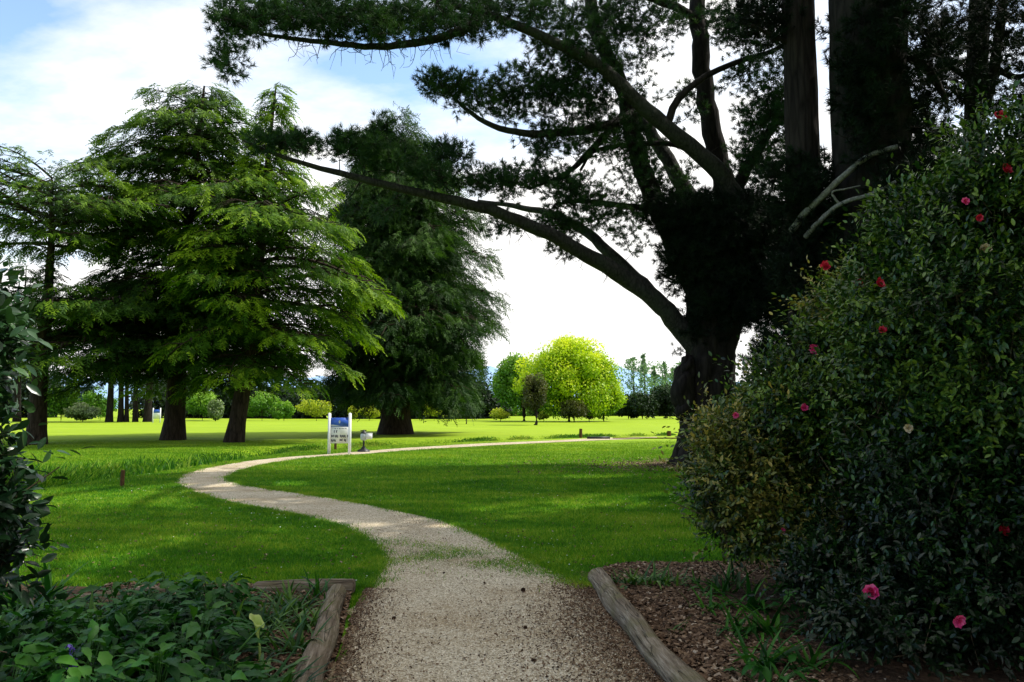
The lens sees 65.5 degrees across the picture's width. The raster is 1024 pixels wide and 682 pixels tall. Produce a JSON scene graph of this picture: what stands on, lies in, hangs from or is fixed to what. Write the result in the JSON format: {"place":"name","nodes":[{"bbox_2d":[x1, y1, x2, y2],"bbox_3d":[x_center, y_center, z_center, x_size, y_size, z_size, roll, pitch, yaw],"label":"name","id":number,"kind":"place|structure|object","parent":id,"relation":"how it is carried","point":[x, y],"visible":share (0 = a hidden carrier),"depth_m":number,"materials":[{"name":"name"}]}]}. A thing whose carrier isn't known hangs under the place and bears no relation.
{"place":"outdoors","nodes":[
{"label":"outdoors","id":0,"kind":"place"},
{"bbox_2d":[5,432,675,489],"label":"rough grass","id":1,"kind":"structure","parent":0,"point":[85,473],"depth_m":22.14,"materials":[{"name":"plant"}]},
{"bbox_2d":[64,365,671,408],"bbox_3d":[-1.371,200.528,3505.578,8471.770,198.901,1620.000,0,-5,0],"label":"hills","id":2,"kind":"structure","parent":0,"point":[491,369],"depth_m":3169.09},
{"bbox_2d":[0,409,736,681],"bbox_3d":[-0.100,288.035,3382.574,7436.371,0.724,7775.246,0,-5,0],"label":"ground","id":3,"kind":"structure","parent":0,"point":[198,429],"depth_m":49.57,"materials":[{"name":"green plant"}]},
{"bbox_2d":[5,264,55,421],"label":"conifer tree","id":4,"kind":"object","parent":3,"relation":"on","point":[18,395],"visible":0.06,"depth_m":85.88,"materials":[{"name":"green plant"}]},
{"bbox_2d":[0,361,72,417],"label":"dark tree","id":5,"kind":"object","parent":3,"relation":"on","point":[25,390],"visible":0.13,"depth_m":121.64,"materials":[{"name":"green plant"}]},
{"bbox_2d":[47,385,80,418],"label":"shrub","id":6,"kind":"object","parent":3,"relation":"on","point":[59,407],"visible":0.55,"depth_m":84.99,"materials":[{"name":"green plant"}]},
{"bbox_2d":[63,402,101,421],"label":"shrub","id":7,"kind":"object","parent":3,"relation":"on","point":[81,411],"visible":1,"depth_m":84.89,"materials":[{"name":"green plant"}]},
{"bbox_2d":[0,143,186,444],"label":"cedar tree","id":8,"kind":"object","parent":3,"relation":"on","point":[56,204],"visible":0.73,"depth_m":34.84,"materials":[{"name":"green plant"}]},
{"bbox_2d":[80,385,117,418],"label":"shrub","id":9,"kind":"object","parent":3,"relation":"on","point":[90,400],"visible":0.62,"depth_m":93.11,"materials":[{"name":"green plant"}]},
{"bbox_2d":[79,276,128,421],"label":"conifer tree","id":10,"kind":"object","parent":3,"relation":"on","point":[109,408],"depth_m":85.57,"materials":[{"name":"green plant"}]},
{"bbox_2d":[97,372,123,421],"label":"conifer tree","id":11,"kind":"object","parent":3,"relation":"on","point":[120,417],"visible":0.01,"depth_m":85.58,"materials":[{"name":"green plant"}]},
{"bbox_2d":[102,268,144,421],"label":"conifer tree","id":12,"kind":"object","parent":3,"relation":"on","point":[126,413],"depth_m":85.63,"materials":[{"name":"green plant"}]},
{"bbox_2d":[109,276,159,421],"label":"conifer tree","id":13,"kind":"object","parent":3,"relation":"on","point":[135,412],"visible":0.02,"depth_m":85.60,"materials":[{"name":"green plant"}]},
{"bbox_2d":[123,268,158,421],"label":"conifer tree","id":14,"kind":"object","parent":3,"relation":"on","point":[147,416],"visible":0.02,"depth_m":85.48,"materials":[{"name":"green plant"}]},
{"bbox_2d":[7,80,315,439],"bbox_3d":[-16.956,-4.193,39.574,13.681,18.598,16.534,0,-5,0],"label":"cedar tree","id":15,"kind":"object","parent":3,"relation":"on","point":[134,301],"visible":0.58,"depth_m":37.63,"materials":[{"name":"green plant"}]},
{"bbox_2d":[129,370,211,417],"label":"dark tree","id":16,"kind":"object","parent":3,"relation":"on","point":[157,404],"visible":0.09,"depth_m":117.77,"materials":[{"name":"green plant"}]},
{"bbox_2d":[1,583,350,681],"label":"garden bed","id":17,"kind":"object","parent":3,"relation":"on","point":[75,590],"visible":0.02,"depth_m":6.04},
{"bbox_2d":[0,599,81,661],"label":"leafy plant","id":18,"kind":"object","parent":17,"relation":"on","point":[6,618],"visible":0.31,"depth_m":4.88,"materials":[{"name":"green plant"}]},
{"bbox_2d":[0,561,88,621],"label":"strap leaf plant","id":19,"kind":"object","parent":17,"relation":"on","point":[31,594],"visible":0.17,"depth_m":5.93,"materials":[{"name":"green plant"}]},
{"bbox_2d":[0,249,95,652],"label":"glossy shrub","id":20,"kind":"object","parent":17,"relation":"on","point":[15,323],"visible":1,"depth_m":4.38,"materials":[{"name":"green plant"}]},
{"bbox_2d":[0,633,99,681],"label":"leafy plant","id":21,"kind":"object","parent":17,"relation":"on","point":[28,660],"visible":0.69,"depth_m":4.02,"materials":[{"name":"green plant"}]},
{"bbox_2d":[2,584,104,635],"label":"strap leaf plant","id":22,"kind":"object","parent":17,"relation":"on","point":[42,604],"visible":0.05,"depth_m":5.47,"materials":[{"name":"green plant"}]},
{"bbox_2d":[0,563,120,618],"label":"strap leaf plant","id":23,"kind":"object","parent":17,"relation":"on","point":[46,580],"visible":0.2,"depth_m":6.01,"materials":[{"name":"green plant"}]},
{"bbox_2d":[0,598,123,681],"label":"leafy plant","id":24,"kind":"object","parent":17,"relation":"on","point":[38,620],"visible":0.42,"depth_m":4.71,"materials":[{"name":"green plant"}]},
{"bbox_2d":[0,603,145,677],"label":"strap leaf plant","id":25,"kind":"object","parent":17,"relation":"on","point":[47,631],"visible":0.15,"depth_m":4.79,"materials":[{"name":"green plant"}]},
{"bbox_2d":[3,627,162,681],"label":"leafy plant","id":26,"kind":"object","parent":17,"relation":"on","point":[105,670],"visible":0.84,"depth_m":3.99,"materials":[{"name":"green plant"}]},
{"bbox_2d":[7,597,190,681],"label":"leafy plant","id":27,"kind":"object","parent":17,"relation":"on","point":[122,623],"visible":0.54,"depth_m":4.61,"materials":[{"name":"green plant"}]},
{"bbox_2d":[69,576,164,624],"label":"leafy plant","id":28,"kind":"object","parent":17,"relation":"on","point":[117,589],"visible":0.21,"depth_m":5.67,"materials":[{"name":"green plant"}]},
{"bbox_2d":[76,586,168,600],"bbox_3d":[-3.191,2.123,6.531,0.699,0.170,0.160,1,-5,-17],"label":"edging log","id":29,"kind":"object","parent":17,"relation":"on","point":[118,593],"visible":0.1,"depth_m":6.50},
{"bbox_2d":[78,601,195,675],"bbox_3d":[-2.292,1.869,4.888,0.838,0.521,0.808,3,-6,-32],"label":"strap leaf plant","id":30,"kind":"object","parent":17,"relation":"on","point":[111,625],"visible":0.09,"depth_m":4.80,"materials":[{"name":"green plant"}]},
{"bbox_2d":[74,576,209,665],"bbox_3d":[-2.363,1.792,5.097,0.872,0.496,0.923,4,-6,-41],"label":"leafy plant","id":31,"kind":"object","parent":17,"relation":"on","point":[165,605],"visible":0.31,"depth_m":5.12,"materials":[{"name":"green plant"}]},
{"bbox_2d":[96,643,234,681],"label":"leafy plant","id":32,"kind":"object","parent":17,"relation":"on","point":[176,669],"visible":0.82,"depth_m":4.06,"materials":[{"name":"green plant"}]},
{"bbox_2d":[104,571,240,625],"bbox_3d":[-2.421,1.864,5.733,0.861,0.459,0.912,0,-5,0],"label":"leafy plant","id":33,"kind":"object","parent":17,"relation":"on","point":[155,574],"visible":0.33,"depth_m":5.63,"materials":[{"name":"green plant"}]},
{"bbox_2d":[113,601,274,681],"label":"leafy plant","id":34,"kind":"object","parent":17,"relation":"on","point":[236,632],"visible":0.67,"depth_m":4.61,"materials":[{"name":"green plant"}]},
{"bbox_2d":[150,606,250,656],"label":"leafy plant","id":35,"kind":"object","parent":17,"relation":"on","point":[200,616],"visible":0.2,"depth_m":5.11,"materials":[{"name":"green plant"}]},
{"bbox_2d":[144,621,283,681],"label":"strap leaf plant","id":36,"kind":"object","parent":17,"relation":"on","point":[215,653],"visible":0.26,"depth_m":4.54,"materials":[{"name":"green plant"}]},
{"bbox_2d":[153,568,276,631],"bbox_3d":[-2.096,1.859,5.605,0.867,0.447,0.805,0,-5,0],"label":"leafy plant","id":37,"kind":"object","parent":17,"relation":"on","point":[214,593],"visible":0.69,"depth_m":5.55,"materials":[{"name":"green plant"}]},
{"bbox_2d":[175,652,283,681],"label":"leafy plant","id":38,"kind":"object","parent":17,"relation":"on","point":[250,674],"visible":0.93,"depth_m":4.10,"materials":[{"name":"green plant"}]},
{"bbox_2d":[189,626,301,676],"bbox_3d":[-1.607,1.883,4.587,0.652,0.322,0.775,-1,-5,12],"label":"strap leaf plant","id":39,"kind":"object","parent":17,"relation":"on","point":[246,659],"visible":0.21,"depth_m":4.78,"materials":[{"name":"green plant"}]},
{"bbox_2d":[212,599,292,653],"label":"strap leaf plant","id":40,"kind":"object","parent":17,"relation":"on","point":[261,628],"visible":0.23,"depth_m":5.27,"materials":[{"name":"green plant"}]},
{"bbox_2d":[249,613,264,662],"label":"arum lily","id":41,"kind":"object","parent":17,"relation":"on","point":[257,620],"visible":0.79,"depth_m":4.69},
{"bbox_2d":[217,648,317,681],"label":"strap leaf plant","id":42,"kind":"object","parent":17,"relation":"on","point":[285,676],"visible":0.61,"depth_m":4.53,"materials":[{"name":"green plant"}]},
{"bbox_2d":[232,591,308,633],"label":"strap leaf plant","id":43,"kind":"object","parent":17,"relation":"on","point":[285,612],"visible":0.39,"depth_m":5.78,"materials":[{"name":"green plant"}]},
{"bbox_2d":[254,579,304,604],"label":"strap leaf plant","id":44,"kind":"object","parent":17,"relation":"on","point":[277,596],"visible":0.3,"depth_m":6.43,"materials":[{"name":"green plant"}]},
{"bbox_2d":[251,609,332,658],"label":"strap leaf plant","id":45,"kind":"object","parent":17,"relation":"on","point":[291,643],"visible":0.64,"depth_m":5.14,"materials":[{"name":"green plant"}]},
{"bbox_2d":[256,578,330,616],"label":"strap leaf plant","id":46,"kind":"object","parent":17,"relation":"on","point":[299,605],"visible":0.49,"depth_m":6.16,"materials":[{"name":"green plant"}]},
{"bbox_2d":[262,656,338,681],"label":"strap leaf plant","id":47,"kind":"object","parent":17,"relation":"on","point":[298,676],"visible":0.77,"depth_m":4.39,"materials":[{"name":"green plant"}]},
{"bbox_2d":[253,579,355,593],"bbox_3d":[-1.790,2.127,6.880,0.864,0.140,0.143,-1,-5,0],"label":"edging log","id":48,"kind":"object","parent":17,"relation":"on","point":[349,584],"visible":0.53,"depth_m":6.85,"materials":[{"name":"wood"}]},
{"bbox_2d":[273,598,336,636],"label":"strap leaf plant","id":49,"kind":"object","parent":17,"relation":"on","point":[307,626],"visible":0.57,"depth_m":5.66,"materials":[{"name":"green plant"}]},
{"bbox_2d":[292,568,335,599],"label":"strap leaf plant","id":50,"kind":"object","parent":17,"relation":"on","point":[316,589],"visible":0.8,"depth_m":6.67,"materials":[{"name":"green plant"}]},
{"bbox_2d":[186,390,220,420],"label":"shrub","id":51,"kind":"object","parent":3,"relation":"on","point":[199,408],"visible":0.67,"depth_m":91.54,"materials":[{"name":"green plant"}]},
{"bbox_2d":[207,399,224,420],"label":"shrub","id":52,"kind":"object","parent":3,"relation":"on","point":[215,409],"visible":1,"depth_m":87.82,"materials":[{"name":"green plant"}]},
{"bbox_2d":[205,381,271,417],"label":"dark tree","id":53,"kind":"object","parent":3,"relation":"on","point":[227,404],"visible":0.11,"depth_m":117.72,"materials":[{"name":"green plant"}]},
{"bbox_2d":[247,389,280,417],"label":"shrub","id":54,"kind":"object","parent":3,"relation":"on","point":[260,403],"visible":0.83,"depth_m":93.21,"materials":[{"name":"green plant"}]},
{"bbox_2d":[143,82,407,442],"bbox_3d":[-10.621,-3.616,37.935,11.716,17.234,13.435,0,-5,0],"label":"cedar tree","id":55,"kind":"object","parent":3,"relation":"on","point":[277,224],"visible":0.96,"depth_m":35.57,"materials":[{"name":"green plant"}]},
{"bbox_2d":[269,400,295,419],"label":"shrub","id":56,"kind":"object","parent":3,"relation":"on","point":[281,410],"visible":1,"depth_m":90.12,"materials":[{"name":"green plant"}]},
{"bbox_2d":[252,380,339,418],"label":"dark tree","id":57,"kind":"object","parent":3,"relation":"on","point":[296,400],"visible":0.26,"depth_m":113.89,"materials":[{"name":"green plant"}]},
{"bbox_2d":[296,399,333,420],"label":"shrub","id":58,"kind":"object","parent":3,"relation":"on","point":[315,409],"visible":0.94,"depth_m":94.11,"materials":[{"name":"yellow plant"}]},
{"bbox_2d":[292,583,345,681],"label":"edging log","id":59,"kind":"object","parent":3,"relation":"on","point":[335,595],"visible":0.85,"depth_m":5.12,"materials":[{"name":"wood"}]},
{"bbox_2d":[327,413,351,453],"bbox_3d":[-6.078,3.378,28.063,0.810,1.702,0.089,0,-5,0],"label":"notice board","id":60,"kind":"object","parent":3,"relation":"on","point":[339,430],"visible":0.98,"depth_m":28.06,"materials":[{"name":"white paint"}]},
{"bbox_2d":[321,376,380,418],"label":"dark tree","id":61,"kind":"object","parent":3,"relation":"on","point":[339,415],"visible":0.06,"depth_m":113.65,"materials":[{"name":"green plant"}]},
{"bbox_2d":[2,439,789,619],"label":"lawn grass","id":62,"kind":"structure","parent":3,"relation":"on","point":[143,546],"depth_m":12.65,"materials":[{"name":"plant"}]},
{"bbox_2d":[357,430,372,451],"bbox_3d":[-5.443,3.688,29.420,0.550,0.812,0.468,0,-5,0],"label":"ball washer","id":63,"kind":"object","parent":62,"relation":"on","point":[364,435],"visible":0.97,"depth_m":29.35,"materials":[{"name":"metal"}]},
{"bbox_2d":[314,100,512,434],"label":"cypress tree","id":64,"kind":"object","parent":3,"relation":"on","point":[413,255],"visible":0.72,"depth_m":45.08,"materials":[{"name":"green plant"}]},
{"bbox_2d":[443,372,512,418],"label":"dark tree","id":65,"kind":"object","parent":3,"relation":"on","point":[490,402],"visible":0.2,"depth_m":115.42,"materials":[{"name":"green plant"}]},
{"bbox_2d":[490,408,510,421],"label":"shrub","id":66,"kind":"object","parent":3,"relation":"on","point":[496,413],"visible":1,"depth_m":90.34,"materials":[{"name":"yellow plant"}]},
{"bbox_2d":[197,0,818,465],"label":"pine tree","id":67,"kind":"object","parent":3,"relation":"on","point":[721,238],"visible":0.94,"depth_m":20.85,"materials":[{"name":"green plant"}]},
{"bbox_2d":[489,352,544,420],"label":"green tree","id":68,"kind":"object","parent":3,"relation":"on","point":[504,376],"visible":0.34,"depth_m":96.08,"materials":[{"name":"green plant"}]},
{"bbox_2d":[504,400,533,415],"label":"distant tree","id":69,"kind":"object","parent":3,"relation":"on","point":[515,411],"visible":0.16,"depth_m":147.40,"materials":[{"name":"green plant"}]},
{"bbox_2d":[520,371,548,424],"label":"ornamental tree","id":70,"kind":"object","parent":3,"relation":"on","point":[534,393],"visible":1,"depth_m":72.98,"materials":[{"name":"plant"}]},
{"bbox_2d":[512,332,622,421],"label":"lime tree","id":71,"kind":"object","parent":3,"relation":"on","point":[568,367],"visible":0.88,"depth_m":87.73,"materials":[{"name":"green plant"}]},
{"bbox_2d":[560,399,589,421],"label":"shrub","id":72,"kind":"object","parent":3,"relation":"on","point":[573,409],"visible":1,"depth_m":85.33,"materials":[{"name":"green plant"}]},
{"bbox_2d":[586,377,627,420],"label":"lime tree","id":73,"kind":"object","parent":3,"relation":"on","point":[619,398],"visible":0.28,"depth_m":91.04,"materials":[{"name":"green plant"}]},
{"bbox_2d":[616,402,639,418],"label":"shrub","id":74,"kind":"object","parent":3,"relation":"on","point":[625,411],"visible":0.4,"depth_m":106.20,"materials":[{"name":"green plant"}]},
{"bbox_2d":[587,437,676,438],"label":"gravel path","id":75,"kind":"structure","parent":3,"relation":"on","point":[632,438],"depth_m":42.18,"materials":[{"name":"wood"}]},
{"bbox_2d":[619,357,652,395],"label":"poplar tree","id":76,"kind":"object","parent":3,"relation":"on","point":[632,365],"visible":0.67,"depth_m":164.61,"materials":[{"name":"green plant"}]},
{"bbox_2d":[624,391,659,418],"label":"shrub","id":77,"kind":"object","parent":3,"relation":"on","point":[642,404],"visible":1,"depth_m":104.44,"materials":[{"name":"green plant"}]},
{"bbox_2d":[625,353,661,394],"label":"poplar tree","id":78,"kind":"object","parent":3,"relation":"on","point":[643,380],"visible":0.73,"depth_m":164.68,"materials":[{"name":"green plant"}]},
{"bbox_2d":[587,567,706,681],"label":"edging log","id":79,"kind":"object","parent":3,"relation":"on","point":[663,661],"visible":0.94,"depth_m":5.28,"materials":[{"name":"wood"}]},
{"bbox_2d":[638,366,669,392],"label":"poplar tree","id":80,"kind":"object","parent":3,"relation":"on","point":[653,373],"visible":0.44,"depth_m":169.51,"materials":[{"name":"green plant"}]},
{"bbox_2d":[651,361,672,387],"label":"poplar tree","id":81,"kind":"object","parent":3,"relation":"on","point":[663,365],"visible":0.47,"depth_m":169.74,"materials":[{"name":"green plant"}]},
{"bbox_2d":[650,382,674,416],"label":"shrub","id":82,"kind":"object","parent":3,"relation":"on","point":[661,393],"visible":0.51,"depth_m":106.49,"materials":[{"name":"green plant"}]},
{"bbox_2d":[678,378,801,492],"bbox_3d":[4.875,1.755,13.363,4.098,2.444,3.448,0,-5,0],"label":"shrub","id":83,"kind":"object","parent":3,"relation":"on","point":[713,402],"visible":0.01,"depth_m":13.86,"materials":[{"name":"green plant"}]},
{"bbox_2d":[586,558,1023,681],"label":"garden bed","id":84,"kind":"object","parent":3,"relation":"on","point":[893,667],"visible":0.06,"depth_m":4.86,"materials":[{"name":"soil"}]},
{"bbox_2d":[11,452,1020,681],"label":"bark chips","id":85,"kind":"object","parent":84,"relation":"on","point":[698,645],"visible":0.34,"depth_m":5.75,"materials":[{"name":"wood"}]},
{"bbox_2d":[607,567,653,590],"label":"strap leaf plant","id":86,"kind":"object","parent":84,"relation":"on","point":[631,578],"visible":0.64,"depth_m":7.05,"materials":[{"name":"green plant"}]},
{"bbox_2d":[623,558,681,587],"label":"strap leaf plant","id":87,"kind":"object","parent":84,"relation":"on","point":[654,576],"visible":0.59,"depth_m":7.20,"materials":[{"name":"green plant"}]},
{"bbox_2d":[647,566,692,586],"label":"strap leaf plant","id":88,"kind":"object","parent":84,"relation":"on","point":[677,580],"visible":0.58,"depth_m":7.11,"materials":[{"name":"green plant"}]},
{"bbox_2d":[679,583,738,615],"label":"strap leaf plant","id":89,"kind":"object","parent":84,"relation":"on","point":[711,604],"visible":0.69,"depth_m":6.21,"materials":[{"name":"green plant"}]},
{"bbox_2d":[684,559,745,597],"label":"strap leaf plant","id":90,"kind":"object","parent":84,"relation":"on","point":[726,583],"visible":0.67,"depth_m":6.83,"materials":[{"name":"green plant"}]},
{"bbox_2d":[707,558,758,585],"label":"strap leaf plant","id":91,"kind":"object","parent":84,"relation":"on","point":[730,565],"visible":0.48,"depth_m":7.15,"materials":[{"name":"green plant"}]},
{"bbox_2d":[708,597,786,639],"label":"strap leaf plant","id":92,"kind":"object","parent":84,"relation":"on","point":[740,622],"visible":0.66,"depth_m":5.56,"materials":[{"name":"green plant"}]},
{"bbox_2d":[705,572,796,615],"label":"strap leaf plant","id":93,"kind":"object","parent":84,"relation":"on","point":[753,601],"visible":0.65,"depth_m":6.13,"materials":[{"name":"green plant"}]},
{"bbox_2d":[722,596,810,644],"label":"strap leaf plant","id":94,"kind":"object","parent":84,"relation":"on","point":[768,628],"visible":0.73,"depth_m":5.50,"materials":[{"name":"green plant"}]},
{"bbox_2d":[725,622,814,678],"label":"strap leaf plant","id":95,"kind":"object","parent":84,"relation":"on","point":[776,658],"visible":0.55,"depth_m":4.86,"materials":[{"name":"green plant"}]},
{"bbox_2d":[721,646,822,681],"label":"leafy plant","id":96,"kind":"object","parent":84,"relation":"on","point":[765,672],"visible":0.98,"depth_m":4.53,"materials":[{"name":"green plant"}]},
{"bbox_2d":[763,584,821,626],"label":"leafy plant","id":97,"kind":"object","parent":84,"relation":"on","point":[785,617],"visible":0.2,"depth_m":5.83,"materials":[{"name":"green plant"}]},
{"bbox_2d":[651,239,958,596],"bbox_3d":[2.780,0.707,6.797,3.115,3.302,2.187,0,-5,0],"label":"camellia shrub","id":98,"kind":"object","parent":84,"relation":"on","point":[747,481],"visible":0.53,"depth_m":6.51,"materials":[{"name":"green plant"}]},
{"bbox_2d":[754,628,868,677],"bbox_3d":[1.781,1.880,4.822,0.726,0.426,0.624,0,-5,0],"label":"strap leaf plant","id":99,"kind":"object","parent":84,"relation":"on","point":[808,661],"visible":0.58,"depth_m":4.80,"materials":[{"name":"green plant"}]},
{"bbox_2d":[743,65,1023,681],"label":"camellia shrub","id":100,"kind":"object","parent":84,"relation":"on","point":[949,508],"visible":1,"depth_m":5.29,"materials":[{"name":"green plant"}]},
{"bbox_2d":[721,0,897,368],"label":"pine tree","id":101,"kind":"object","parent":3,"relation":"on","point":[806,189],"visible":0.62,"depth_m":18.48,"materials":[{"name":"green plant"}]},
{"bbox_2d":[786,0,999,348],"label":"pine tree","id":102,"kind":"object","parent":3,"relation":"on","point":[873,74],"visible":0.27,"depth_m":17.19,"materials":[{"name":"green plant"}]},
{"bbox_2d":[911,0,1023,165],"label":"pine tree","id":103,"kind":"object","parent":3,"relation":"on","point":[980,18],"visible":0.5,"depth_m":18.52,"materials":[{"name":"green plant"}]},
{"bbox_2d":[153,461,617,591],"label":"edge grass","id":104,"kind":"structure","parent":0,"point":[378,558],"depth_m":9.30,"materials":[{"name":"plant"}]},
{"bbox_2d":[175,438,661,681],"bbox_3d":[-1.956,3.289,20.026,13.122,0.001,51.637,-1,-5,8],"label":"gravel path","id":105,"kind":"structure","parent":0,"point":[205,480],"depth_m":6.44,"materials":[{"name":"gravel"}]},
{"bbox_2d":[0,0,1023,381],"label":"sky","id":106,"kind":"structure","parent":0,"point":[71,71],"materials":[{"name":"white"}]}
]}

